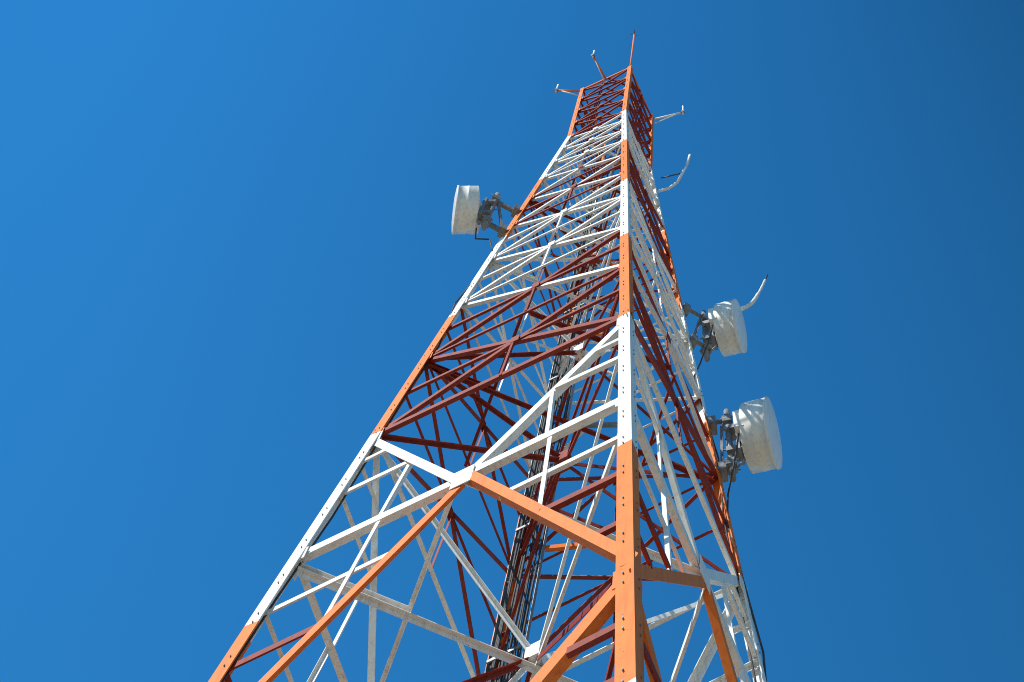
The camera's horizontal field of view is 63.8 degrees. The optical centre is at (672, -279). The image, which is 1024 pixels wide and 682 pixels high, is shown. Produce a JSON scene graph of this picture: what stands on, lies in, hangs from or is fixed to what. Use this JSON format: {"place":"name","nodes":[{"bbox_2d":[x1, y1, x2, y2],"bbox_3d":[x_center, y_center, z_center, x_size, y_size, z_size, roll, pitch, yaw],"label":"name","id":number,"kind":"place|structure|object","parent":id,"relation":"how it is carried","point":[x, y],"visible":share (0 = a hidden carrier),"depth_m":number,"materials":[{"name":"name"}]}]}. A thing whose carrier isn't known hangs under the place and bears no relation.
{"place":"outdoors","nodes":[
{"label":"outdoors","id":0,"kind":"place"},
{"bbox_2d":[0,0,1023,681],"label":"sky","id":1,"kind":"structure","parent":0,"point":[228,246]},
{"label":"ground","id":2,"kind":"structure","parent":0,"visible":0},
{"bbox_2d":[208,65,765,681],"bbox_3d":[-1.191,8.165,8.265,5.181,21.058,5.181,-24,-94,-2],"label":"lattice tower","id":3,"kind":"structure","parent":2,"relation":"on","point":[624,549],"depth_m":8.22,"materials":[{"name":"white metal"}]},
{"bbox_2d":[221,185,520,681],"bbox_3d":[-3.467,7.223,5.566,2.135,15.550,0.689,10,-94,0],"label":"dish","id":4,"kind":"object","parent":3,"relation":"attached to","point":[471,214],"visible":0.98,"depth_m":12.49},
{"bbox_2d":[485,125,621,681],"bbox_3d":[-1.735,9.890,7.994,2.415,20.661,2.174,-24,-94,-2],"label":"cable ladder","id":5,"kind":"object","parent":3,"relation":"attached to","point":[525,602],"visible":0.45,"depth_m":9.24,"materials":[{"name":"metal"}]},
{"bbox_2d":[554,29,690,192],"bbox_3d":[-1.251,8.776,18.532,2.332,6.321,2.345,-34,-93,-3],"label":"antennas","id":6,"kind":"object","parent":3,"relation":"attached to","point":[556,90],"visible":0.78,"depth_m":18.57,"materials":[{"name":"orange paint"}]},
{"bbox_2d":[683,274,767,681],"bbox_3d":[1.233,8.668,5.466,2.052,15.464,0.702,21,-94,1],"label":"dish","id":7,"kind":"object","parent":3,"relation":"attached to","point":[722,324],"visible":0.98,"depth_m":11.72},
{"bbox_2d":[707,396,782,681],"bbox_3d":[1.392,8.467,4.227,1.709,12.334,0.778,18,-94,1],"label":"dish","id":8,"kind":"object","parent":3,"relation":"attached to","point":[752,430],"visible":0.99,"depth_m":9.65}
]}

